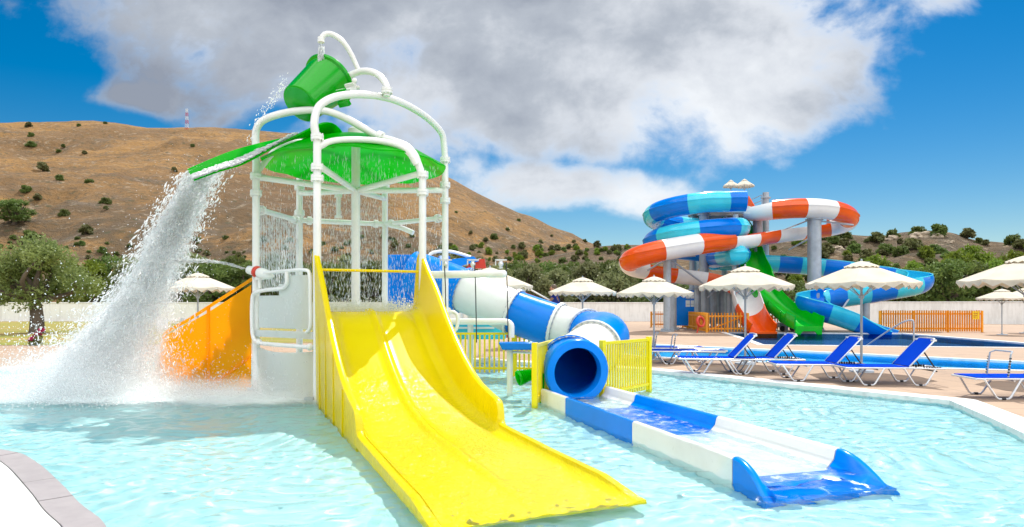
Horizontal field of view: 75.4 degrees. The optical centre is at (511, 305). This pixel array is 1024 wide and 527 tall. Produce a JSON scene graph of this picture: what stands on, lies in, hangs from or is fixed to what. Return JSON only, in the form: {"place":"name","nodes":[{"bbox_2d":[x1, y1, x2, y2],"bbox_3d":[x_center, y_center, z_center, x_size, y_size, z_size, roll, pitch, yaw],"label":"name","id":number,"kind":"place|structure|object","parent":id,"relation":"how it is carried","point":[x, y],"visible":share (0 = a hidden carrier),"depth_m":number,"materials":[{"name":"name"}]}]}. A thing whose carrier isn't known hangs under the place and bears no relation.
{"place":"outdoors","nodes":[
{"label":"outdoors","id":0,"kind":"place"},
{"bbox_2d":[0,462,60,526],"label":"white terrace","id":1,"kind":"structure","parent":0,"point":[20,506],"depth_m":4.96,"materials":[{"name":"paint"}]},
{"bbox_2d":[0,321,312,344],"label":"lawn","id":2,"kind":"structure","parent":0,"point":[6,325],"depth_m":37.11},
{"bbox_2d":[27,327,44,345],"bbox_3d":[-18.265,1.242,25.362,0.613,0.782,0.526,0,0,0],"label":"flower clump","id":3,"kind":"object","parent":2,"relation":"on","point":[31,340],"visible":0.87,"depth_m":25.32,"materials":[{"name":"pink plant"}]},
{"bbox_2d":[0,232,106,333],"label":"olive tree","id":4,"kind":"object","parent":2,"relation":"on","point":[37,259],"visible":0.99,"depth_m":35.77,"materials":[{"name":"green plant"}]},
{"bbox_2d":[0,121,599,301],"bbox_3d":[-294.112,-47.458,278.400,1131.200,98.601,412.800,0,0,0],"label":"mountain","id":5,"kind":"structure","parent":0,"point":[119,164],"depth_m":178.44,"materials":[{"name":"soil"}]},
{"bbox_2d":[0,198,36,224],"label":"olive tree","id":6,"kind":"object","parent":5,"relation":"on","point":[15,210],"visible":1,"depth_m":125.03,"materials":[{"name":"green plant"}]},
{"bbox_2d":[77,224,94,234],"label":"hill shrub","id":7,"kind":"object","parent":5,"relation":"on","point":[85,229],"visible":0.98,"depth_m":118.90,"materials":[{"name":"green plant"}]},
{"bbox_2d":[95,254,123,284],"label":"olive tree","id":8,"kind":"object","parent":5,"relation":"on","point":[104,260],"visible":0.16,"depth_m":78.81,"materials":[{"name":"green plant"}]},
{"bbox_2d":[179,252,207,294],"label":"olive tree","id":9,"kind":"object","parent":5,"relation":"on","point":[194,257],"visible":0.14,"depth_m":79.36,"materials":[{"name":"green plant"}]},
{"bbox_2d":[218,255,251,292],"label":"olive tree","id":10,"kind":"object","parent":5,"relation":"on","point":[234,260],"visible":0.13,"depth_m":79.12,"materials":[{"name":"green plant"}]},
{"bbox_2d":[247,252,287,293],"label":"olive tree","id":11,"kind":"object","parent":5,"relation":"on","point":[270,261],"visible":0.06,"depth_m":79.31,"materials":[{"name":"green plant"}]},
{"bbox_2d":[305,261,348,301],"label":"olive tree","id":12,"kind":"object","parent":5,"relation":"on","point":[331,292],"visible":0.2,"depth_m":75.36,"materials":[{"name":"green plant"}]},
{"bbox_2d":[329,254,367,301],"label":"olive tree","id":13,"kind":"object","parent":5,"relation":"on","point":[342,265],"visible":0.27,"depth_m":79.01,"materials":[{"name":"green plant"}]},
{"bbox_2d":[532,260,559,283],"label":"olive tree","id":14,"kind":"object","parent":5,"relation":"on","point":[548,266],"visible":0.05,"depth_m":76.92,"materials":[{"name":"green plant"}]},
{"bbox_2d":[0,358,1023,526],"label":"pool water","id":15,"kind":"structure","parent":0,"point":[290,463],"depth_m":6.72,"materials":[{"name":"liquid"}]},
{"bbox_2d":[36,170,218,395],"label":"water cascade","id":16,"kind":"object","parent":15,"relation":"on","point":[109,330],"visible":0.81,"depth_m":11.60,"materials":[{"name":"liquid"}]},
{"bbox_2d":[0,389,254,403],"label":"foam","id":17,"kind":"object","parent":15,"relation":"on","point":[115,399],"visible":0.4,"depth_m":11.16,"materials":[{"name":"white"}]},
{"bbox_2d":[0,218,315,418],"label":"splash","id":18,"kind":"object","parent":15,"relation":"on","point":[75,387],"visible":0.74,"depth_m":11.27,"materials":[{"name":"white liquid"}]},
{"bbox_2d":[20,320,315,407],"bbox_3d":[-5.220,0.913,11.800,7.026,1.429,3.905,0,0,0],"label":"spray","id":19,"kind":"object","parent":15,"relation":"on","point":[239,393],"visible":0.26,"depth_m":11.52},
{"bbox_2d":[188,392,303,404],"bbox_3d":[-3.600,1.579,11.750,5.200,0.030,4.300,0,0,0],"label":"water splash","id":20,"kind":"object","parent":15,"relation":"on","point":[241,398],"visible":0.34,"depth_m":11.04,"materials":[{"name":"white"}]},
{"bbox_2d":[0,321,1023,416],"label":"pool deck","id":21,"kind":"structure","parent":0,"point":[943,383],"depth_m":18.85,"materials":[{"name":"concrete"}]},
{"bbox_2d":[168,271,234,317],"bbox_3d":[-11.197,0.169,23.600,2.374,2.762,2.374,0,0,-31],"label":"parasol","id":22,"kind":"object","parent":21,"relation":"on","point":[203,283],"visible":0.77,"depth_m":23.14,"materials":[{"name":"fabric"}]},
{"bbox_2d":[0,302,662,320],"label":"boundary wall","id":23,"kind":"structure","parent":21,"relation":"on","point":[632,311],"depth_m":62.88,"materials":[{"name":"paint"}]},
{"bbox_2d":[428,249,485,355],"bbox_3d":[-1.665,-0.016,20.025,1.765,3.332,0.650,0,0,0],"label":"play unit","id":24,"kind":"object","parent":21,"relation":"on","point":[479,265],"visible":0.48,"depth_m":19.80,"materials":[{"name":"white paint"}]},
{"bbox_2d":[388,252,629,399],"bbox_3d":[-0.157,0.223,15.050,3.395,3.054,8.478,0,0,-34],"label":"tube slide","id":25,"kind":"object","parent":21,"relation":"on","point":[575,364],"visible":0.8,"depth_m":14.57,"materials":[{"name":"plastic"}]},
{"bbox_2d":[453,325,505,338],"bbox_3d":[-1.152,0.621,16.985,2.000,0.480,0.830,0,0,0],"label":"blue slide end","id":26,"kind":"object","parent":25,"relation":"attached to","point":[480,328],"visible":0.16,"depth_m":16.60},
{"bbox_2d":[0,354,1023,439],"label":"pool coping","id":27,"kind":"object","parent":21,"relation":"on","point":[1006,420],"visible":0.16,"depth_m":11.55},
{"bbox_2d":[481,266,532,359],"bbox_3d":[-0.630,0.209,18.900,2.306,2.683,2.306,0,0,-28],"label":"parasol","id":28,"kind":"object","parent":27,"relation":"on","point":[515,283],"visible":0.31,"depth_m":18.32,"materials":[{"name":"fabric"}]},
{"bbox_2d":[548,276,616,308],"bbox_3d":[2.411,0.275,22.600,2.193,2.551,2.193,0,0,17],"label":"parasol","id":29,"kind":"object","parent":21,"relation":"on","point":[581,287],"visible":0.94,"depth_m":22.02,"materials":[{"name":"fabric"}]},
{"bbox_2d":[616,275,693,359],"bbox_3d":[4.053,0.340,18.900,2.080,2.420,2.080,0,0,5],"label":"parasol","id":30,"kind":"object","parent":21,"relation":"on","point":[654,286],"visible":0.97,"depth_m":18.41,"materials":[{"name":"fabric"}]},
{"bbox_2d":[636,331,704,360],"bbox_3d":[4.448,1.157,18.833,1.964,0.802,0.732,0,0,4],"label":"sun lounger","id":31,"kind":"object","parent":21,"relation":"on","point":[680,347],"visible":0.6,"depth_m":18.54,"materials":[{"name":"plastic"}]},
{"bbox_2d":[647,255,702,331],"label":"support column","id":32,"kind":"structure","parent":21,"relation":"on","point":[666,300],"depth_m":38.43,"materials":[{"name":"metal"}]},
{"bbox_2d":[652,333,727,364],"bbox_3d":[4.656,1.157,17.516,1.964,0.802,0.732,0,0,5],"label":"sun lounger","id":33,"kind":"object","parent":21,"relation":"on","point":[710,351],"visible":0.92,"depth_m":17.26,"materials":[{"name":"plastic"}]},
{"bbox_2d":[682,312,705,331],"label":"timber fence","id":34,"kind":"object","parent":21,"relation":"on","point":[692,317],"visible":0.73,"depth_m":41.18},
{"bbox_2d":[677,291,693,325],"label":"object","id":35,"kind":"object","parent":34,"relation":"attached to","point":[685,305],"visible":0.31,"depth_m":43.44,"materials":[{"name":"metal"}]},
{"bbox_2d":[675,332,765,374],"bbox_3d":[4.725,1.092,15.103,1.896,0.932,0.732,0,0,6],"label":"sun lounger","id":36,"kind":"object","parent":21,"relation":"on","point":[742,345],"visible":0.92,"depth_m":14.88,"materials":[{"name":"plastic"}]},
{"bbox_2d":[706,313,748,332],"bbox_3d":[12.176,1.010,37.377,2.417,1.179,0.196,0,0,0],"label":"timber fence","id":37,"kind":"object","parent":21,"relation":"on","point":[727,316],"visible":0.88,"depth_m":37.35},
{"bbox_2d":[671,191,806,329],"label":"slide tower","id":38,"kind":"structure","parent":21,"relation":"on","point":[714,301],"depth_m":42.36,"materials":[{"name":"metal"}]},
{"bbox_2d":[721,217,824,333],"bbox_3d":[15.272,-2.010,39.676,2.014,7.347,7.697,0,0,-17],"label":"green slide","id":39,"kind":"object","parent":38,"relation":"attached to","point":[783,308],"visible":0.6,"depth_m":38.51,"materials":[{"name":"plastic"}]},
{"bbox_2d":[699,264,794,364],"bbox_3d":[6.129,0.235,17.400,2.261,2.630,2.261,0,0,8],"label":"parasol","id":40,"kind":"object","parent":21,"relation":"on","point":[744,278],"visible":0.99,"depth_m":16.89,"materials":[{"name":"fabric"}]},
{"bbox_2d":[715,333,805,374],"bbox_3d":[5.593,1.092,15.051,1.896,0.932,0.732,0,0,3],"label":"sun lounger","id":41,"kind":"object","parent":21,"relation":"on","point":[779,346],"visible":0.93,"depth_m":14.96,"materials":[{"name":"plastic"}]},
{"bbox_2d":[521,340,1023,370],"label":"lap pool coping","id":42,"kind":"object","parent":21,"relation":"on","point":[920,357],"visible":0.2,"depth_m":19.64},
{"bbox_2d":[642,191,934,334],"bbox_3d":[16.650,-2.230,40.256,17.097,8.757,7.469,0,0,13],"label":"spiral slide","id":43,"kind":"object","parent":21,"relation":"on","point":[663,219],"visible":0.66,"depth_m":38.53,"materials":[{"name":"plastic"}]},
{"bbox_2d":[766,335,863,381],"bbox_3d":[6.321,1.092,13.685,1.896,0.932,0.732,0,0,4],"label":"sun lounger","id":44,"kind":"object","parent":21,"relation":"on","point":[843,349],"visible":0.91,"depth_m":13.59,"materials":[{"name":"fabric"}]},
{"bbox_2d":[788,218,853,330],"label":"support column","id":45,"kind":"structure","parent":21,"relation":"on","point":[813,239],"depth_m":40.27,"materials":[{"name":"metal"}]},
{"bbox_2d":[619,196,859,333],"bbox_3d":[14.243,-2.500,39.547,16.161,9.080,5.630,0,0,-16],"label":"orange slide","id":46,"kind":"object","parent":45,"relation":"on","point":[637,261],"visible":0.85,"depth_m":39.57,"materials":[{"name":"plastic"}]},
{"bbox_2d":[842,261,869,319],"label":"support column","id":47,"kind":"structure","parent":21,"relation":"on","point":[866,310],"depth_m":38.99,"materials":[{"name":"metal"}]},
{"bbox_2d":[805,259,922,372],"bbox_3d":[8.128,0.235,15.400,2.261,2.630,2.261,0,0,11],"label":"parasol","id":48,"kind":"object","parent":21,"relation":"on","point":[861,274],"visible":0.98,"depth_m":14.96,"materials":[{"name":"fabric"}]},
{"bbox_2d":[721,332,1023,347],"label":"landing pool coping","id":49,"kind":"object","parent":21,"relation":"on","point":[936,336],"visible":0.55,"depth_m":29.86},
{"bbox_2d":[831,337,945,385],"bbox_3d":[7.367,1.092,13.001,1.896,0.932,0.732,0,0,3],"label":"sun lounger","id":50,"kind":"object","parent":21,"relation":"on","point":[912,353],"visible":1,"depth_m":12.90,"materials":[{"name":"metal"}]},
{"bbox_2d":[867,319,914,344],"bbox_3d":[14.634,1.105,25.677,0.140,1.136,1.947,0,0,-32],"label":"pool handrail","id":51,"kind":"object","parent":21,"relation":"on","point":[912,320],"visible":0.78,"depth_m":25.34,"materials":[{"name":"metal"}]},
{"bbox_2d":[770,301,1023,323],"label":"boundary wall","id":52,"kind":"structure","parent":21,"relation":"on","point":[1013,312],"depth_m":54.74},
{"bbox_2d":[879,310,982,331],"bbox_3d":[23.792,0.945,37.570,5.897,1.311,0.151,0,0,0],"label":"timber fence","id":53,"kind":"object","parent":21,"relation":"on","point":[976,314],"visible":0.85,"depth_m":37.54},
{"bbox_2d":[951,349,1023,399],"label":"sun lounger","id":54,"kind":"object","parent":21,"relation":"on","point":[1019,378],"visible":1,"depth_m":11.08,"materials":[{"name":"metal"}]},
{"bbox_2d":[956,256,1023,380],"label":"parasol","id":55,"kind":"object","parent":21,"relation":"on","point":[1008,273],"visible":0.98,"depth_m":13.40,"materials":[{"name":"fabric"}]},
{"bbox_2d":[975,288,1023,334],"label":"parasol","id":56,"kind":"object","parent":21,"relation":"on","point":[1001,294],"visible":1,"depth_m":34.21,"materials":[{"name":"fabric"}]},
{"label":"pool basin","id":57,"kind":"structure","parent":21,"relation":"in","visible":0},
{"bbox_2d":[0,449,105,526],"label":"stone coping","id":58,"kind":"object","parent":57,"relation":"on","point":[59,503],"visible":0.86,"depth_m":5.28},
{"bbox_2d":[6,144,265,397],"bbox_3d":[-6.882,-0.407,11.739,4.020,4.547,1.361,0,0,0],"label":"cascade drops","id":59,"kind":"object","parent":57,"relation":"on","point":[178,211],"visible":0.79,"depth_m":11.56,"materials":[{"name":"white liquid"}]},
{"bbox_2d":[155,31,449,401],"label":"splash tower","id":60,"kind":"structure","parent":57,"relation":"on","point":[314,90],"depth_m":12.11,"materials":[{"name":"metal"}]},
{"bbox_2d":[190,132,298,179],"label":"chute water","id":61,"kind":"structure","parent":60,"relation":"on","point":[231,163],"depth_m":11.38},
{"bbox_2d":[245,266,273,287],"bbox_3d":[-4.544,-0.511,11.940,0.654,0.414,0.219,0,0,31],"label":"water cannon","id":62,"kind":"object","parent":60,"relation":"attached to","point":[256,272],"visible":0.95,"depth_m":11.88,"materials":[{"name":"white paint"}]},
{"bbox_2d":[170,256,244,268],"bbox_3d":[-5.373,-0.747,11.714,1.253,0.204,0.116,0,0,-32],"label":"cannon jet","id":63,"kind":"object","parent":62,"relation":"attached to","point":[180,260],"visible":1,"depth_m":11.66,"materials":[{"name":"white liquid"}]},
{"bbox_2d":[247,73,287,144],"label":"bucket drips","id":64,"kind":"object","parent":60,"relation":"attached to","point":[279,90],"visible":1,"depth_m":11.98,"materials":[{"name":"white liquid"}]},
{"bbox_2d":[246,152,450,392],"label":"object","id":65,"kind":"object","parent":60,"relation":"attached to","point":[285,263],"visible":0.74,"depth_m":12.48,"materials":[{"name":"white liquid"}]},
{"bbox_2d":[431,259,508,342],"bbox_3d":[-0.895,0.498,12.366,1.667,2.705,0.316,0,0,11],"label":"spray boom","id":66,"kind":"object","parent":57,"relation":"on","point":[474,273],"visible":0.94,"depth_m":12.29,"materials":[{"name":"white paint"}]},
{"bbox_2d":[312,251,645,526],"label":"yellow slide","id":67,"kind":"object","parent":57,"relation":"on","point":[410,403],"visible":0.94,"depth_m":8.21,"materials":[{"name":"plastic"}]},
{"bbox_2d":[329,291,416,311],"bbox_3d":[-2.549,-0.059,11.694,1.721,0.373,1.171,0,0,-24],"label":"lip froth","id":68,"kind":"object","parent":67,"relation":"on","point":[390,307],"visible":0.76,"depth_m":11.64,"materials":[{"name":"white liquid"}]},
{"bbox_2d":[448,310,514,337],"bbox_3d":[-0.821,0.972,12.518,1.698,1.757,0.522,0,0,15],"label":"spout pipe","id":69,"kind":"object","parent":57,"relation":"on","point":[457,321],"visible":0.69,"depth_m":12.53,"materials":[{"name":"white paint"}]},
{"bbox_2d":[456,332,514,374],"bbox_3d":[-0.794,1.220,15.200,1.745,1.240,0.090,0,0,0],"label":"yellow fence","id":70,"kind":"object","parent":57,"relation":"on","point":[484,334],"visible":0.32,"depth_m":15.19,"materials":[{"name":"paint"}]},
{"bbox_2d":[499,342,532,393],"bbox_3d":[0.097,1.262,12.000,0.664,1.177,0.360,0,0,0],"label":"water basin","id":71,"kind":"object","parent":57,"relation":"on","point":[509,347],"visible":0.76,"depth_m":11.95,"materials":[{"name":"white paint"}]},
{"bbox_2d":[515,335,531,370],"bbox_3d":[0.812,1.220,15.050,1.609,1.240,0.090,0,0,11],"label":"yellow fence","id":72,"kind":"object","parent":57,"relation":"on","point":[522,368],"visible":0.06,"depth_m":15.15,"materials":[{"name":"paint"}]},
{"bbox_2d":[515,369,543,388],"bbox_3d":[0.311,1.459,11.119,0.506,0.783,0.265,0,0,-15],"label":"green horn","id":73,"kind":"object","parent":57,"relation":"on","point":[522,377],"visible":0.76,"depth_m":11.05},
{"bbox_2d":[532,335,563,405],"bbox_3d":[0.703,1.220,11.900,0.090,1.240,2.776,0,0,15],"label":"yellow fence","id":74,"kind":"object","parent":57,"relation":"on","point":[539,350],"visible":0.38,"depth_m":10.82,"materials":[{"name":"paint"}]},
{"bbox_2d":[599,336,651,395],"bbox_3d":[2.074,1.220,11.950,0.090,1.240,1.767,0,0,39],"label":"yellow fence","id":75,"kind":"object","parent":57,"relation":"on","point":[630,367],"visible":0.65,"depth_m":12.03,"materials":[{"name":"paint"}]},
{"bbox_2d":[541,386,886,498],"bbox_3d":[1.915,1.610,8.388,1.380,0.460,5.681,0,0,-17],"label":"runout trough","id":76,"kind":"object","parent":57,"relation":"on","point":[721,459],"visible":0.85,"depth_m":7.19,"materials":[{"name":"plastic"}]},
{"bbox_2d":[573,396,852,478],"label":"trough water","id":77,"kind":"structure","parent":76,"relation":"in","point":[669,425],"depth_m":8.99,"materials":[{"name":"white liquid"}]},
{"bbox_2d":[0,0,1023,245],"label":"sky","id":78,"kind":"structure","parent":0,"point":[576,117],"materials":[{"name":"blue"}]},
{"bbox_2d":[523,230,1023,300],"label":"hill","id":79,"kind":"structure","parent":0,"point":[998,248],"depth_m":134.14,"materials":[{"name":"plant"}]},
{"bbox_2d":[867,231,885,242],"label":"hill shrub","id":80,"kind":"object","parent":79,"relation":"on","point":[877,237],"visible":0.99,"depth_m":142.23,"materials":[{"name":"green plant"}]},
{"bbox_2d":[866,254,893,266],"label":"pine tree","id":81,"kind":"object","parent":79,"relation":"on","point":[876,259],"visible":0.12,"depth_m":83.67,"materials":[{"name":"green plant"}]},
{"bbox_2d":[891,245,909,256],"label":"hill shrub","id":82,"kind":"object","parent":79,"relation":"on","point":[899,251],"visible":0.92,"depth_m":124.65,"materials":[{"name":"green plant"}]},
{"bbox_2d":[900,238,920,249],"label":"hill shrub","id":83,"kind":"object","parent":79,"relation":"on","point":[911,243],"visible":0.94,"depth_m":129.26,"materials":[{"name":"green plant"}]},
{"bbox_2d":[903,260,924,299],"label":"pine tree","id":84,"kind":"object","parent":79,"relation":"on","point":[909,266],"visible":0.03,"depth_m":77.78,"materials":[{"name":"green plant"}]},
{"bbox_2d":[909,231,930,238],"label":"rock","id":85,"kind":"object","parent":79,"relation":"on","point":[924,234],"visible":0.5,"depth_m":140.50,"materials":[{"name":"stone"}]},
{"bbox_2d":[917,245,935,258],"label":"hill shrub","id":86,"kind":"object","parent":79,"relation":"on","point":[926,251],"visible":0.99,"depth_m":116.30,"materials":[{"name":"green plant"}]},
{"bbox_2d":[929,223,947,235],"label":"hill shrub","id":87,"kind":"object","parent":79,"relation":"on","point":[942,229],"visible":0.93,"depth_m":138.66,"materials":[{"name":"green plant"}]},
{"bbox_2d":[960,227,976,238],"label":"hill shrub","id":88,"kind":"object","parent":79,"relation":"on","point":[969,232],"visible":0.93,"depth_m":148.62,"materials":[{"name":"green plant"}]},
{"bbox_2d":[959,244,997,264],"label":"pine tree","id":89,"kind":"object","parent":79,"relation":"on","point":[972,250],"visible":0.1,"depth_m":81.11,"materials":[{"name":"green plant"}]},
{"bbox_2d":[988,249,1023,263],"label":"pine tree","id":90,"kind":"object","parent":79,"relation":"on","point":[1011,255],"visible":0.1,"depth_m":79.70,"materials":[{"name":"green plant"}]},
{"bbox_2d":[1003,234,1020,245],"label":"hill shrub","id":91,"kind":"object","parent":79,"relation":"on","point":[1009,239],"visible":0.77,"depth_m":140.46,"materials":[{"name":"green plant"}]},
{"bbox_2d":[636,345,1023,369],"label":"lap pool water","id":92,"kind":"structure","parent":0,"point":[883,360],"depth_m":19.46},
{"bbox_2d":[730,333,1023,346],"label":"landing pool water","id":93,"kind":"structure","parent":0,"point":[824,339],"depth_m":29.89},
{"label":"ground","id":94,"kind":"structure","parent":0,"visible":0},
{"bbox_2d":[67,258,118,301],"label":"tree","id":95,"kind":"object","parent":94,"relation":"on","point":[90,265],"visible":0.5,"depth_m":71.55,"materials":[{"name":"green plant"}]},
{"bbox_2d":[103,257,139,301],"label":"olive tree","id":96,"kind":"object","parent":94,"relation":"on","point":[119,268],"visible":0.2,"depth_m":72.99,"materials":[{"name":"green plant"}]},
{"bbox_2d":[149,263,193,301],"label":"olive tree","id":97,"kind":"object","parent":94,"relation":"on","point":[183,276],"visible":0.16,"depth_m":73.52,"materials":[{"name":"green plant"}]},
{"bbox_2d":[180,259,241,301],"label":"olive tree","id":98,"kind":"object","parent":94,"relation":"on","point":[221,271],"visible":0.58,"depth_m":71.65,"materials":[{"name":"green plant"}]},
{"bbox_2d":[224,259,277,298],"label":"olive tree","id":99,"kind":"object","parent":94,"relation":"on","point":[242,274],"visible":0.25,"depth_m":72.89,"materials":[{"name":"green plant"}]},
{"bbox_2d":[262,260,312,301],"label":"olive tree","id":100,"kind":"object","parent":94,"relation":"on","point":[286,267],"visible":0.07,"depth_m":73.22,"materials":[{"name":"green plant"}]},
{"bbox_2d":[339,259,381,301],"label":"olive tree","id":101,"kind":"object","parent":94,"relation":"on","point":[372,293],"visible":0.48,"depth_m":72.56,"materials":[{"name":"green plant"}]},
{"bbox_2d":[497,260,534,280],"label":"olive tree","id":102,"kind":"object","parent":94,"relation":"on","point":[514,265],"visible":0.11,"depth_m":72.93,"materials":[{"name":"green plant"}]},
{"bbox_2d":[512,262,561,299],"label":"olive tree","id":103,"kind":"object","parent":94,"relation":"on","point":[529,272],"visible":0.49,"depth_m":66.06,"materials":[{"name":"green plant"}]},
{"bbox_2d":[536,267,584,301],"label":"olive tree","id":104,"kind":"object","parent":94,"relation":"on","point":[558,275],"visible":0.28,"depth_m":67.22,"materials":[{"name":"green plant"}]},
{"bbox_2d":[544,260,588,301],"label":"olive tree","id":105,"kind":"object","parent":94,"relation":"on","point":[566,267],"visible":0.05,"depth_m":72.98,"materials":[{"name":"green plant"}]},
{"bbox_2d":[565,260,609,301],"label":"olive tree","id":106,"kind":"object","parent":94,"relation":"on","point":[585,269],"visible":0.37,"depth_m":69.23,"materials":[{"name":"green plant"}]},
{"bbox_2d":[589,259,618,300],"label":"olive tree","id":107,"kind":"object","parent":94,"relation":"on","point":[603,266],"visible":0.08,"depth_m":75.02,"materials":[{"name":"green plant"}]},
{"bbox_2d":[588,261,645,301],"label":"olive tree","id":108,"kind":"object","parent":94,"relation":"on","point":[618,278],"visible":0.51,"depth_m":66.94,"materials":[{"name":"green plant"}]},
{"bbox_2d":[789,279,804,299],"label":"olive tree","id":109,"kind":"object","parent":94,"relation":"on","point":[799,285],"visible":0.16,"depth_m":73.19,"materials":[{"name":"green plant"}]},
{"bbox_2d":[913,258,979,301],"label":"olive tree","id":110,"kind":"object","parent":94,"relation":"on","point":[952,273],"visible":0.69,"depth_m":65.03,"materials":[{"name":"green plant"}]},
{"bbox_2d":[933,249,978,290],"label":"pine tree","id":111,"kind":"object","parent":94,"relation":"on","point":[953,255],"visible":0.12,"depth_m":73.80,"materials":[{"name":"green plant"}]},
{"bbox_2d":[960,259,1009,300],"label":"olive tree","id":112,"kind":"object","parent":94,"relation":"on","point":[980,267],"visible":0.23,"depth_m":66.79,"materials":[{"name":"green plant"}]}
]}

